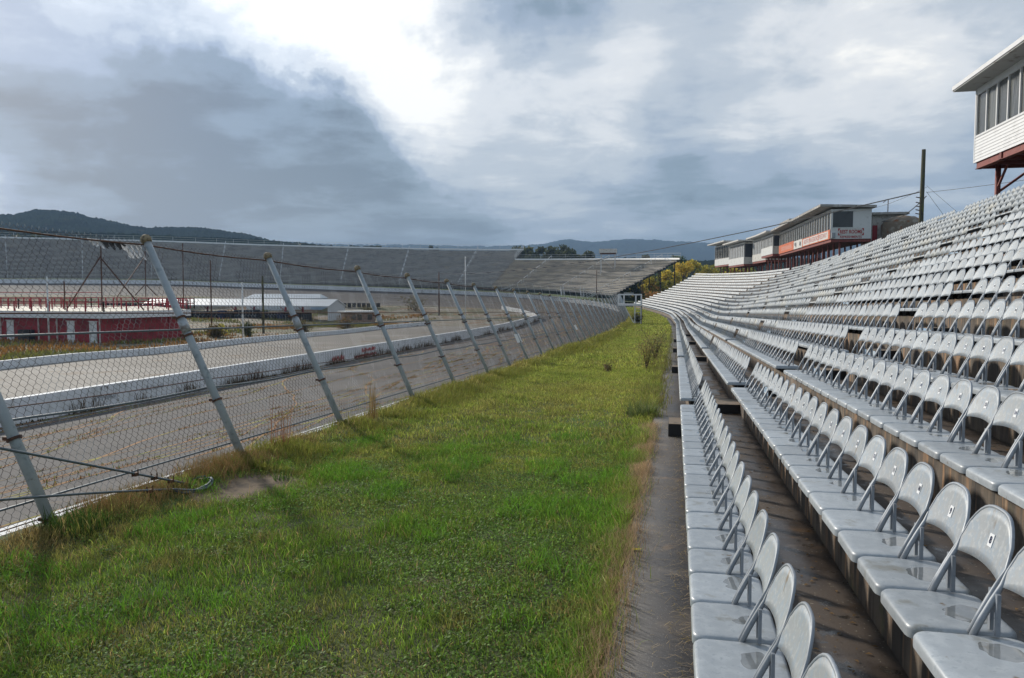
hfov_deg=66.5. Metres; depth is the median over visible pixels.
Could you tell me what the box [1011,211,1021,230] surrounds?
folding chair
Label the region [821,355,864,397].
folding chair
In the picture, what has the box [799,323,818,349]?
folding chair
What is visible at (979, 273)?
folding chair
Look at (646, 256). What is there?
tree
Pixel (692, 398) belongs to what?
folding chair
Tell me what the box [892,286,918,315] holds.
folding chair
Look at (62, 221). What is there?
hill
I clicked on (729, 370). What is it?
folding chair
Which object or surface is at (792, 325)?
folding chair
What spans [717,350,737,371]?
folding chair
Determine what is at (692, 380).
folding chair
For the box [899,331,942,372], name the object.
folding chair
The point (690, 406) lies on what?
folding chair
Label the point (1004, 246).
folding chair
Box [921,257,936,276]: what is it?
folding chair
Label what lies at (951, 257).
folding chair
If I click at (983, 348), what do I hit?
folding chair
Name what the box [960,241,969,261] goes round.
folding chair
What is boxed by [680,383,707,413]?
folding chair
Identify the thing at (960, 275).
folding chair
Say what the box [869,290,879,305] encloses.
folding chair
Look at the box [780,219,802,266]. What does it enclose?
press box
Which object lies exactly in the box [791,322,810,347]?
folding chair
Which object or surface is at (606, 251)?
camera platform
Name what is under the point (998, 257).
folding chair
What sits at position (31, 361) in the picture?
infield wall
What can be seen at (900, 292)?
folding chair
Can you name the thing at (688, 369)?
folding chair
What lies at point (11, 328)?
door
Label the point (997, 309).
folding chair
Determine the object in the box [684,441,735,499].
folding chair
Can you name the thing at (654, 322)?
grass
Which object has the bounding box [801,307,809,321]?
folding chair
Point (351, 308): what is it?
infield ground
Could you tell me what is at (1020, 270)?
folding chair
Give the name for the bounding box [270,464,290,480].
leafy weed
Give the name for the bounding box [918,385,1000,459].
folding chair
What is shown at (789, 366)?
folding chair
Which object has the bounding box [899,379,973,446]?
folding chair
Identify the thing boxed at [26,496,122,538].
leafy weed
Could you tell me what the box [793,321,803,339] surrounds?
folding chair
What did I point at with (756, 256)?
press box
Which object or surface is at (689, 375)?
folding chair
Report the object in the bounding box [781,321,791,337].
folding chair
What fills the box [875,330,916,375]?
folding chair
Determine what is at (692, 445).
folding chair
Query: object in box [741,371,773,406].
folding chair
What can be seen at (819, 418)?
folding chair
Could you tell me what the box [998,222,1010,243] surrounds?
folding chair
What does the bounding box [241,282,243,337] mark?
white pole
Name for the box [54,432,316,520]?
dry weeds
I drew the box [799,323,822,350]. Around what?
folding chair
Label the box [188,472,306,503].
dirt ground
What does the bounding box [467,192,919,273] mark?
overhead wire
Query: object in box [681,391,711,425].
folding chair
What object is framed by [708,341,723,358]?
folding chair
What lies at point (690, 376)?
folding chair
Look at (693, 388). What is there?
folding chair
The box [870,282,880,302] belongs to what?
folding chair
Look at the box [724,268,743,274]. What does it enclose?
tree
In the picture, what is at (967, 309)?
folding chair
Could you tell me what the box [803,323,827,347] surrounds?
folding chair
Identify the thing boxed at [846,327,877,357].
folding chair
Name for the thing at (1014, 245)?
folding chair
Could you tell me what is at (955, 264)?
folding chair
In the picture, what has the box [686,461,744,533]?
folding chair
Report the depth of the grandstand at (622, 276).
195.87 m
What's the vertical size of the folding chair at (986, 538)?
0.568 m
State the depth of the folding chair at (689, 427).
10.12 m
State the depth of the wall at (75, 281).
192.62 m
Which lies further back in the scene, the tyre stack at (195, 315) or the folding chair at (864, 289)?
the tyre stack at (195, 315)
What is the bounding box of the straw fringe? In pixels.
[553,418,661,677]
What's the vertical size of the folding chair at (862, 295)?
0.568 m
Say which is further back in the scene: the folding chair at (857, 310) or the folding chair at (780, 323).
the folding chair at (780, 323)
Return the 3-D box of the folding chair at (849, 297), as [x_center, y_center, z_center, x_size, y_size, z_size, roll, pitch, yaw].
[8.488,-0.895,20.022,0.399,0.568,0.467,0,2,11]
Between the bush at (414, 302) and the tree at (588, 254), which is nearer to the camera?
the bush at (414, 302)
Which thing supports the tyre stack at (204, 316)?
on the infield ground at (351, 308)
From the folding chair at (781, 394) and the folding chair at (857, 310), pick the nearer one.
the folding chair at (781, 394)
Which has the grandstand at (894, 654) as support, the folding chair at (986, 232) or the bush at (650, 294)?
the folding chair at (986, 232)
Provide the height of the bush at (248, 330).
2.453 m
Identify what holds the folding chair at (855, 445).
on the grandstand at (894, 654)
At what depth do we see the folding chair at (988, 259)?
15.14 m
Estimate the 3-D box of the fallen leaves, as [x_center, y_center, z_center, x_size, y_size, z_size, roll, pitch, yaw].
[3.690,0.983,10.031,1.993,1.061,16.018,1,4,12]
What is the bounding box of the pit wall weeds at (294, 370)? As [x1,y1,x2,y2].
[60,318,536,415]
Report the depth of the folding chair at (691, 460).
7.83 m
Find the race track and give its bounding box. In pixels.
[0,283,620,528]
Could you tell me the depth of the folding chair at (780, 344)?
15.22 m
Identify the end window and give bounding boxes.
[833,211,852,226]
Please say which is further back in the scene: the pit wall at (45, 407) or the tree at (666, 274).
the tree at (666, 274)
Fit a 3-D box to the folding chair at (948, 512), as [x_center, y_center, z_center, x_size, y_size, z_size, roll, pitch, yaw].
[1.840,0.937,3.581,0.399,0.568,0.467,1,2,12]
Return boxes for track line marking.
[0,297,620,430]
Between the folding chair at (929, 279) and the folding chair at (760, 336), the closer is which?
the folding chair at (929, 279)
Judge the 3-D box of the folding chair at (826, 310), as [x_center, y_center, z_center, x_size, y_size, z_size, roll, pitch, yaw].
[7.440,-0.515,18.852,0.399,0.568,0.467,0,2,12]
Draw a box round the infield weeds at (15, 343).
[0,309,455,360]
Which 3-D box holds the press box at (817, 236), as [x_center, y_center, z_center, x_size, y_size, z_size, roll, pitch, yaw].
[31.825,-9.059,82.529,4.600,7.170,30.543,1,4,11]
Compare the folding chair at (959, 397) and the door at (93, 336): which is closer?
the folding chair at (959, 397)
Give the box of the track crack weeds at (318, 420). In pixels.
[0,288,619,526]
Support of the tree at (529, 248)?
on the grass ground at (583, 298)
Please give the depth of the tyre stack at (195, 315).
150.19 m
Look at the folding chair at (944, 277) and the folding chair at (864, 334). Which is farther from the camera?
the folding chair at (944, 277)
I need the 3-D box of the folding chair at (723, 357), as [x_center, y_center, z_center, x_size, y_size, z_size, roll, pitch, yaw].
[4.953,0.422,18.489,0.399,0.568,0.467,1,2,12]
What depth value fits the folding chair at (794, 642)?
2.86 m
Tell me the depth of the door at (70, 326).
79.49 m
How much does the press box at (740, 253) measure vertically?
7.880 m
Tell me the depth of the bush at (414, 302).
164.80 m
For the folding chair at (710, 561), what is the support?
on the grandstand at (894, 654)
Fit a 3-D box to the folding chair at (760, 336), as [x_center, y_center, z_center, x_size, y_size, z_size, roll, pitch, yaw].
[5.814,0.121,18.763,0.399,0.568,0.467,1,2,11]
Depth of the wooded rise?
565.37 m
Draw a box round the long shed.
[142,299,344,320]
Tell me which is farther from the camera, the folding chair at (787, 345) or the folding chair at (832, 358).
the folding chair at (787, 345)
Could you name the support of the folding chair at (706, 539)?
on the grandstand at (894, 654)
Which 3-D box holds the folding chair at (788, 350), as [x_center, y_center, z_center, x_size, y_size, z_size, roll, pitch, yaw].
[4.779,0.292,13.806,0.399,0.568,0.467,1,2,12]
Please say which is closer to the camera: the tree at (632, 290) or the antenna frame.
the antenna frame
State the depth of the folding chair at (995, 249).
16.77 m
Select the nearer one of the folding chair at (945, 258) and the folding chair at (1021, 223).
the folding chair at (1021, 223)
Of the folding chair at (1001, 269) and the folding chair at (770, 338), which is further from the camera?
the folding chair at (770, 338)
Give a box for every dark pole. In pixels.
[210,260,211,322]
[438,272,439,314]
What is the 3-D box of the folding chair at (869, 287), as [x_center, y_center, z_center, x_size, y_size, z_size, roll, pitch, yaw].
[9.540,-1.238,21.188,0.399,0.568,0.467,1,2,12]
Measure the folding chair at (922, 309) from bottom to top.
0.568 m
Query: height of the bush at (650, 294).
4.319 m
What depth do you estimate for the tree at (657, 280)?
220.42 m
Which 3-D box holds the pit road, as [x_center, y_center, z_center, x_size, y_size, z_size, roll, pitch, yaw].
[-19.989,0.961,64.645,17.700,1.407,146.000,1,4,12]
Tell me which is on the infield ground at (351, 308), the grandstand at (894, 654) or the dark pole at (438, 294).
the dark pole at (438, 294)
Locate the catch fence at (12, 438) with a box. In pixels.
[0,222,628,537]
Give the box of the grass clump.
[621,397,662,416]
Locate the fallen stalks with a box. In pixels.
[603,421,693,677]
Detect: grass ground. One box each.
[0,278,639,308]
[0,306,668,677]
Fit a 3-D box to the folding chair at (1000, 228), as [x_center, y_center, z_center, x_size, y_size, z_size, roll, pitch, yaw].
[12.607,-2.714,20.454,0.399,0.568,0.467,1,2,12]
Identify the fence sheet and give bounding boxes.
[514,334,521,342]
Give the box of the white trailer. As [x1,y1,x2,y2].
[245,294,326,310]
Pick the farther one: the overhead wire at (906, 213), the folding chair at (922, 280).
the overhead wire at (906, 213)
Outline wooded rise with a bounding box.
[0,230,830,297]
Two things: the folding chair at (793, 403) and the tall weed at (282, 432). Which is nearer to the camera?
the folding chair at (793, 403)
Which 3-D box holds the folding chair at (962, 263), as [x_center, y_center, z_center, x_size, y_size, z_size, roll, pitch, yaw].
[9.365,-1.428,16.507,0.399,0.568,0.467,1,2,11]
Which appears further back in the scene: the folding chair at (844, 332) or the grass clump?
the grass clump
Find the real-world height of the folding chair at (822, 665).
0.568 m
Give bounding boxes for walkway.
[604,306,693,677]
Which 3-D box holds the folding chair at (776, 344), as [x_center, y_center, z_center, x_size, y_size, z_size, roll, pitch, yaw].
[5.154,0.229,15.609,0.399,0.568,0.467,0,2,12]
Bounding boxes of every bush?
[202,320,234,337]
[237,319,256,336]
[291,319,314,331]
[334,315,364,329]
[398,292,427,310]
[631,310,644,323]
[631,333,665,368]
[637,323,673,359]
[642,287,662,297]
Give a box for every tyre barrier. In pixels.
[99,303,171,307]
[344,303,379,306]
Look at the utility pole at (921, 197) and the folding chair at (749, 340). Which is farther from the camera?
the utility pole at (921, 197)
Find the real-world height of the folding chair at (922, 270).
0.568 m
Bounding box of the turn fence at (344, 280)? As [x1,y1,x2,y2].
[8,267,617,304]
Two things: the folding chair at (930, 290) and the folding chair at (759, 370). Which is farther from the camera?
the folding chair at (930, 290)
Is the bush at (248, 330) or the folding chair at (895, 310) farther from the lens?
the bush at (248, 330)
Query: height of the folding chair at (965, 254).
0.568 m
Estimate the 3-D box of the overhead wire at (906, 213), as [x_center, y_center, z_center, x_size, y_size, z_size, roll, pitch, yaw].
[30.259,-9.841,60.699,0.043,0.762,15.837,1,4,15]
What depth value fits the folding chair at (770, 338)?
17.06 m
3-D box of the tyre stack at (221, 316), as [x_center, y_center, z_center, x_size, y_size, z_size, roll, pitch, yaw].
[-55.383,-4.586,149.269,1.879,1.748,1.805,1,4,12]
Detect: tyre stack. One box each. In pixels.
[193,311,201,317]
[201,311,209,317]
[209,311,217,318]
[217,310,226,318]
[225,311,233,318]
[234,310,241,317]
[243,310,250,317]
[250,310,259,317]
[259,311,268,317]
[267,313,275,318]
[276,313,284,319]
[302,313,311,320]
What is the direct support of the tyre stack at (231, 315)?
on the infield ground at (351, 308)
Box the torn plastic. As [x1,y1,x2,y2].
[87,238,146,259]
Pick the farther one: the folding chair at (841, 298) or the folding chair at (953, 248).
the folding chair at (953, 248)
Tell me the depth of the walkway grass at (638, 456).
5.73 m
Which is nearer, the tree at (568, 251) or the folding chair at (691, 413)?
the folding chair at (691, 413)
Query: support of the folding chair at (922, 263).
on the grandstand at (894, 654)
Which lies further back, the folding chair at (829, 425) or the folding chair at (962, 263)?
the folding chair at (962, 263)
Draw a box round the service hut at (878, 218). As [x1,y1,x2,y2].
[861,200,909,246]
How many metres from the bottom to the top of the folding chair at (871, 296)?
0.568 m
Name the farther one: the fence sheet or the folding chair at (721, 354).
the fence sheet
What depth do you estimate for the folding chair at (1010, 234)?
17.92 m
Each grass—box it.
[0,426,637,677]
[177,349,578,473]
[278,360,663,458]
[506,332,670,370]
[523,381,667,677]
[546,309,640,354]
[607,306,671,335]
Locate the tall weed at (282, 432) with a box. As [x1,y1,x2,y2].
[263,398,296,444]
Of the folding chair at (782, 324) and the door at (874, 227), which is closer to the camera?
the folding chair at (782, 324)
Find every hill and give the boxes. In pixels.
[0,209,274,240]
[271,239,860,260]
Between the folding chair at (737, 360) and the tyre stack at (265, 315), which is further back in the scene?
the tyre stack at (265, 315)
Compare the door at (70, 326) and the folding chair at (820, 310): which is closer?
the folding chair at (820, 310)
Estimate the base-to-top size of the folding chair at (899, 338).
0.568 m
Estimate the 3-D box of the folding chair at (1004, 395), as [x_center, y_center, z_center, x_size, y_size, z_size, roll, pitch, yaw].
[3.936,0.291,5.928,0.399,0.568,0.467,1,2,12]
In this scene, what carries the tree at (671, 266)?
on the grass ground at (583, 298)
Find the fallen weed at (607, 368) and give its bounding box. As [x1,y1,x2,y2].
[602,363,612,371]
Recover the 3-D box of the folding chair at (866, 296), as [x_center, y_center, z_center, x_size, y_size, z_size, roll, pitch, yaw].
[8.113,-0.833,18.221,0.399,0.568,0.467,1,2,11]
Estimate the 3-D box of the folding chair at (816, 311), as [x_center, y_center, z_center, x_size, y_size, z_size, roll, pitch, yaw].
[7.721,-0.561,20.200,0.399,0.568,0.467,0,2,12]
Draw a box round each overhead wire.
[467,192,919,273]
[882,196,926,221]
[926,180,1022,192]
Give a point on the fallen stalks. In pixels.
(671, 575)
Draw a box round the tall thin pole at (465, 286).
[465,256,465,329]
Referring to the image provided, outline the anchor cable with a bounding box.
[0,447,212,500]
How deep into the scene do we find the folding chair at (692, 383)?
15.19 m
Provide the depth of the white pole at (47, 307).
78.55 m
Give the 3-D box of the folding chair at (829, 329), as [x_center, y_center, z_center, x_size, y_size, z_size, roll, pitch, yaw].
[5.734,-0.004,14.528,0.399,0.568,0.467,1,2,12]
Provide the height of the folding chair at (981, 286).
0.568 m
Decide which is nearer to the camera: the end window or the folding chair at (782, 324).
the folding chair at (782, 324)
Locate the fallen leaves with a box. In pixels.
[726,364,1021,672]
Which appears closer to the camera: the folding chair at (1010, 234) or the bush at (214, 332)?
the folding chair at (1010, 234)
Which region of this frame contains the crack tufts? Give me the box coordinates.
[0,354,523,507]
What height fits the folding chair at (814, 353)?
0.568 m
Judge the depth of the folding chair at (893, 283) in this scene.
18.92 m
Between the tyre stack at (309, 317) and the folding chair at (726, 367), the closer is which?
the folding chair at (726, 367)
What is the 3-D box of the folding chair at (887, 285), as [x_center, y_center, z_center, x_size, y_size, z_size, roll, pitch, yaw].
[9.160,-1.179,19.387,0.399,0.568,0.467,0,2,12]
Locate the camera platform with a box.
[599,249,616,274]
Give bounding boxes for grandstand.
[0,232,523,306]
[491,253,680,300]
[634,208,1023,677]
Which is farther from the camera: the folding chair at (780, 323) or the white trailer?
the white trailer
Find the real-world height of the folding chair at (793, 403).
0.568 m
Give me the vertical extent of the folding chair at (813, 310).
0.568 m
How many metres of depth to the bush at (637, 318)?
93.45 m
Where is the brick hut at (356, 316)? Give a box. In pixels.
[337,310,378,322]
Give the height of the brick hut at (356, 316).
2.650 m
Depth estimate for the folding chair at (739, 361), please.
14.96 m
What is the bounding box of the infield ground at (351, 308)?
[0,295,529,358]
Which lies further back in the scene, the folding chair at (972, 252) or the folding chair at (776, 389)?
the folding chair at (972, 252)
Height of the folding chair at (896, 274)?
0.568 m
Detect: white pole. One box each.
[46,276,49,339]
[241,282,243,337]
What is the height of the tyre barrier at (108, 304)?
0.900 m
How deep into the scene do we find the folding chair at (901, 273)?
21.00 m
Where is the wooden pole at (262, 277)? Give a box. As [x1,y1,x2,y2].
[261,276,264,333]
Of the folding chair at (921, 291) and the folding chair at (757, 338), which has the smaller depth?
the folding chair at (921, 291)
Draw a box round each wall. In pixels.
[0,279,617,535]
[0,315,538,426]
[0,321,430,368]
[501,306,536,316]
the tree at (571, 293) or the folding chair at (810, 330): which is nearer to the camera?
the folding chair at (810, 330)
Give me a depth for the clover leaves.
6.23 m
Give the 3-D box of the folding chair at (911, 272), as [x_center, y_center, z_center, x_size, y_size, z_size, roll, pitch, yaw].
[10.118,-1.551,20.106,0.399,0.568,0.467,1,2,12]
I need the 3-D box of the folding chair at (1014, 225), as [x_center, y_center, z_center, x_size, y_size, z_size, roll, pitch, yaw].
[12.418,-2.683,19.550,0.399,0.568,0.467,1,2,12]
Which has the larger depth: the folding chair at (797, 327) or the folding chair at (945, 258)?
the folding chair at (945, 258)
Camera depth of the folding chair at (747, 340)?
21.12 m
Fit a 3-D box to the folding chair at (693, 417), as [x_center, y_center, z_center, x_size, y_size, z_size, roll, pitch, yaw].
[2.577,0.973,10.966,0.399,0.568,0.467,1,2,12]
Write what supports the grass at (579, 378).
on the grass ground at (386, 654)
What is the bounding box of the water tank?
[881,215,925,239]
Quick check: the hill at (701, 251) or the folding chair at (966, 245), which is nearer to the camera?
the folding chair at (966, 245)
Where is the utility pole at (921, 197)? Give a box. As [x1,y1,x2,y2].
[915,149,925,226]
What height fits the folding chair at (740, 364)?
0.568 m
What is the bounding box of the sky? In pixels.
[0,0,1023,246]
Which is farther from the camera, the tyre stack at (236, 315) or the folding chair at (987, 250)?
the tyre stack at (236, 315)
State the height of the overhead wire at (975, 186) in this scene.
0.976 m
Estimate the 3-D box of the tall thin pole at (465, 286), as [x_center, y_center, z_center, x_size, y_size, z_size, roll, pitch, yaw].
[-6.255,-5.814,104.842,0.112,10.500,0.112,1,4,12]
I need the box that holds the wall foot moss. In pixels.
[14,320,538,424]
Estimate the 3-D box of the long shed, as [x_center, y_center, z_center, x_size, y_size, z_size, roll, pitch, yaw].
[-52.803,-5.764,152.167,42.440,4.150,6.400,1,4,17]
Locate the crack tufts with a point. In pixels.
(220, 418)
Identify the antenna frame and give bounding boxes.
[0,243,183,310]
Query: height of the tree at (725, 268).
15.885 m
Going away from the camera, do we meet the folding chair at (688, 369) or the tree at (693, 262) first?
the folding chair at (688, 369)
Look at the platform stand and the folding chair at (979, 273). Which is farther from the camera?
the platform stand
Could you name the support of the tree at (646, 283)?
on the grass ground at (583, 298)
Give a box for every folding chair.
[678,354,693,370]
[678,356,694,373]
[679,358,695,376]
[679,359,696,377]
[679,361,696,379]
[679,362,697,381]
[679,363,698,383]
[679,365,698,385]
[679,366,699,388]
[679,368,700,390]
[679,369,701,394]
[680,371,701,401]
[680,373,702,404]
[680,380,706,408]
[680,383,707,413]
[681,385,708,416]
[681,388,709,420]
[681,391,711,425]
[681,395,713,432]
[682,399,715,436]
[682,403,717,443]
[682,408,719,450]
[683,413,721,457]
[683,419,724,466]
[683,426,728,477]
[684,433,731,487]
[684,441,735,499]
[685,451,739,515]
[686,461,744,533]
[687,475,751,552]
[688,490,758,578]
[689,509,768,608]
[691,532,779,644]
[693,563,796,677]
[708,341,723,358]
[709,342,724,359]
[710,344,726,361]
[711,344,728,362]
[712,345,729,364]
[713,346,730,365]
[714,347,732,366]
[715,348,733,368]
[716,349,735,369]
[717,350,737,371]
[718,351,739,372]
[719,352,741,375]
[721,353,743,376]
[722,354,745,379]
[724,356,747,386]
[725,357,749,387]
[731,362,758,392]
[733,364,762,395]
[736,366,765,399]
[737,330,752,347]
[738,368,769,402]
[739,330,754,347]
[740,331,756,348]
[741,331,758,349]
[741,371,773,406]
[743,332,760,350]
[743,374,778,411]
[745,332,762,351]
[746,333,764,352]
[747,376,783,415]
[748,334,767,353]
[750,334,769,354]
[750,380,788,421]
[752,335,772,355]
[754,335,774,356]
[754,383,795,427]
[755,601,814,677]
[756,336,777,358]
[758,336,780,359]
[758,387,802,433]
[761,337,783,361]
[763,392,809,441]
[764,338,787,362]
[766,339,790,369]
[768,396,817,449]
[769,340,794,370]
[770,320,784,335]
[772,340,798,369]
[773,320,781,335]
[775,320,786,336]
[775,402,827,458]
[780,321,789,336]
[780,321,797,339]
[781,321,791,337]
[781,408,838,469]
[784,321,800,339]
[784,344,812,374]
[785,321,794,337]
[787,322,807,346]
[788,345,818,376]
[789,416,852,482]
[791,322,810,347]
[792,346,824,379]
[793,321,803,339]
[797,348,831,382]
[798,425,867,497]
[799,322,814,348]
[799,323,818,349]
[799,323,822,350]
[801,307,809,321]
[801,307,815,322]
[802,349,838,385]
[802,653,840,677]
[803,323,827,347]
[804,306,818,322]
[804,306,822,323]
[807,306,825,324]
[807,324,832,351]
[808,351,845,389]
[809,435,885,514]
[811,306,829,323]
[813,324,837,353]
[814,353,854,393]
[815,306,832,324]
[818,324,842,353]
[819,306,837,327]
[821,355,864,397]
[822,447,908,536]
[823,305,841,327]
[824,325,848,352]
[827,305,845,326]
[828,305,850,329]
[829,357,874,402]
[833,294,840,307]
[833,305,855,325]
[837,294,844,305]
[837,360,885,407]
[838,305,860,332]
[838,326,869,361]
[838,462,936,562]
[842,293,851,307]
[843,305,866,332]
[846,293,855,307]
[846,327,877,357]
[847,363,898,413]
[849,304,872,333]
[851,292,860,307]
[852,304,878,329]
[854,327,885,360]
[855,291,874,309]
[856,292,864,305]
[857,304,884,332]
[857,482,971,595]
[858,283,867,303]
[858,366,913,420]
[860,291,869,307]
[862,283,871,302]
[863,303,891,332]
[864,328,894,366]
[867,282,876,302]
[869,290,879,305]
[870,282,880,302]
[870,303,900,335]
[870,370,930,427]
[872,290,885,308]
[874,329,905,365]
[875,281,885,302]
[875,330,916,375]
[878,289,890,308]
[879,280,890,302]
[881,504,1017,639]
[883,374,949,436]
[884,279,895,301]
[885,288,897,306]
[886,330,928,378]
[889,279,901,301]
[890,270,898,289]
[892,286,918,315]
[892,287,903,306]
[893,269,903,289]
[894,278,906,301]
[895,302,927,333]
[898,287,910,315]
[899,269,908,288]
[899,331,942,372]
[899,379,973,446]
[900,285,926,315]
[901,277,912,301]
[904,268,914,288]
[905,284,934,310]
[906,276,919,300]
[906,302,937,334]
[908,267,919,288]
[909,260,925,276]
[912,275,925,300]
[913,265,925,287]
[913,283,943,310]
[913,547,1023,677]
[914,332,956,384]
[915,258,930,277]
[917,301,948,340]
[918,274,932,300]
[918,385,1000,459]
[919,264,931,287]
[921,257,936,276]
[925,273,940,299]
[926,263,937,286]
[927,254,948,273]
[929,301,961,339]
[930,334,973,389]
[932,300,974,344]
[933,256,941,274]
[933,262,944,285]
[933,272,948,299]
[934,253,954,272]
[937,282,953,308]
[940,252,961,272]
[940,270,956,299]
[940,391,1023,473]
[941,261,951,284]
[944,300,989,345]
[945,259,959,284]
[948,242,962,262]
[948,244,956,255]
[948,269,965,298]
[950,335,993,395]
[951,250,968,273]
[951,336,1014,387]
[952,268,974,298]
[953,266,984,298]
[954,249,975,272]
[954,258,967,283]
[957,299,1005,341]
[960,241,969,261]
[960,256,975,282]
[961,247,983,270]
[963,265,995,297]
[966,239,975,259]
[966,430,1023,491]
[968,245,991,269]
[968,255,984,282]
[968,278,987,305]
[973,237,982,258]
[973,341,1023,403]
[974,276,1015,309]
[974,299,1023,347]
[976,244,999,269]
[976,277,1000,306]
[977,228,989,248]
[977,236,990,257]
[977,253,993,281]
[984,226,995,246]
[985,234,998,256]
[986,242,1009,267]
[986,251,1003,280]
[987,263,1007,297]
[990,275,1023,307]
[991,224,1003,245]
[993,232,1005,254]
[993,311,1023,351]
[994,240,1018,265]
[996,213,1014,232]
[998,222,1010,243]
[998,484,1023,508]
[999,249,1014,278]
[1000,228,1023,250]
[1000,230,1014,253]
[1000,382,1023,401]
[1003,239,1023,265]
[1005,220,1018,241]
[1006,247,1023,277]
[1006,257,1023,277]
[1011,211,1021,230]
[1013,218,1023,240]
[1014,339,1023,344]
[1015,268,1023,271]
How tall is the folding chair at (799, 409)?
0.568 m
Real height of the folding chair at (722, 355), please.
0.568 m
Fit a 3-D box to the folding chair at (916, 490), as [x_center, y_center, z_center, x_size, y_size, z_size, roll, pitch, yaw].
[1.930,0.919,4.032,0.399,0.568,0.467,0,2,12]
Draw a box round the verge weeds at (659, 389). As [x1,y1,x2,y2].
[622,328,676,419]
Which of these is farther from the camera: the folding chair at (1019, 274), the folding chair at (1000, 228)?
the folding chair at (1000, 228)
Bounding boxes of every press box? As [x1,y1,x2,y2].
[707,240,742,274]
[722,240,764,274]
[746,235,786,273]
[754,230,792,272]
[771,204,876,271]
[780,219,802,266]
[952,35,1023,198]
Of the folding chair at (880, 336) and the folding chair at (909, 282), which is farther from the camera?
the folding chair at (909, 282)
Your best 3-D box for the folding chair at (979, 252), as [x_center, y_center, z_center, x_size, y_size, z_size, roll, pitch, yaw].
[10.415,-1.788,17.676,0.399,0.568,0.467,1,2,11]
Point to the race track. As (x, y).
(110, 436)
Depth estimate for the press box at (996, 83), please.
32.83 m
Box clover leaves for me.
[0,419,633,677]
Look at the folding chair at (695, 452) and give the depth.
8.30 m
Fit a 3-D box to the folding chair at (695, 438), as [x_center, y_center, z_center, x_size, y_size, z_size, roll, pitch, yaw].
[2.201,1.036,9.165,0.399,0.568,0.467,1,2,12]
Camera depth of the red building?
81.03 m
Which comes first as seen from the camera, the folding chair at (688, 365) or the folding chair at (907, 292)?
the folding chair at (907, 292)
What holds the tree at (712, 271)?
on the grass ground at (583, 298)
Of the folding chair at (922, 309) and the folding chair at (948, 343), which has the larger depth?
the folding chair at (922, 309)
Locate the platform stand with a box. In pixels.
[618,282,642,323]
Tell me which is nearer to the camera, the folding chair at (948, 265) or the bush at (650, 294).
the folding chair at (948, 265)
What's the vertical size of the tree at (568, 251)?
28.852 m
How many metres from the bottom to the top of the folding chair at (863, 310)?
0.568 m
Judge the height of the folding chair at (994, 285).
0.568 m
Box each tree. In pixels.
[498,246,530,292]
[515,246,548,293]
[516,250,550,293]
[531,246,563,293]
[534,246,555,293]
[549,244,577,260]
[552,248,585,295]
[560,255,590,295]
[576,250,604,297]
[612,283,644,306]
[629,254,655,297]
[630,276,654,302]
[643,269,672,297]
[643,283,661,301]
[647,281,671,296]
[654,269,682,287]
[656,255,686,283]
[672,261,694,287]
[675,259,701,285]
[693,265,718,275]
[709,264,733,274]
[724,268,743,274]
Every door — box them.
[6,320,13,340]
[67,321,74,341]
[89,322,97,342]
[872,225,876,244]
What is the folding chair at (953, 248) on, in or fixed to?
on the grandstand at (894, 654)
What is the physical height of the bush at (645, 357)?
1.561 m
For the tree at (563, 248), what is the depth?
365.96 m
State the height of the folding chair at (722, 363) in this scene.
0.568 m
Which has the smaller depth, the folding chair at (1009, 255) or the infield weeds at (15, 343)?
the folding chair at (1009, 255)
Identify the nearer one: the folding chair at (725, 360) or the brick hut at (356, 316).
the folding chair at (725, 360)
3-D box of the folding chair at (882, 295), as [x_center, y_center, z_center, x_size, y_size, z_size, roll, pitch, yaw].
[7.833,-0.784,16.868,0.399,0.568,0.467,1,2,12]
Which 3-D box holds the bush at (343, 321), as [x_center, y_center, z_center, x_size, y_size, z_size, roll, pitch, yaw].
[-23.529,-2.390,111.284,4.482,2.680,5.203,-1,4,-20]
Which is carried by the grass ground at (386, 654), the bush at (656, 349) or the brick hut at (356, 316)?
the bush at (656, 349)
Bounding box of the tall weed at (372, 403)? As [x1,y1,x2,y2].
[363,374,379,419]
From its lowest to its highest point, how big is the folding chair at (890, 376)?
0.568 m
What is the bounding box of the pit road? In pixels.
[0,321,479,398]
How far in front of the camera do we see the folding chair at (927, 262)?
21.29 m
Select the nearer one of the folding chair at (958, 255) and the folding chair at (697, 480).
the folding chair at (697, 480)
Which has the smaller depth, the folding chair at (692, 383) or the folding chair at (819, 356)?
the folding chair at (819, 356)
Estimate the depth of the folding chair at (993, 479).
4.39 m
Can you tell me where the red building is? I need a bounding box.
[0,297,194,342]
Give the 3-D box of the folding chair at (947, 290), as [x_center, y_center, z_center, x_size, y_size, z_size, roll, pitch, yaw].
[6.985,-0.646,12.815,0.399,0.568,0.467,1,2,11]
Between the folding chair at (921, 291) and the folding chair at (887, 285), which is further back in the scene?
the folding chair at (887, 285)
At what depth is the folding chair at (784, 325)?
20.42 m
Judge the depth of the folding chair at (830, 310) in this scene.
18.45 m

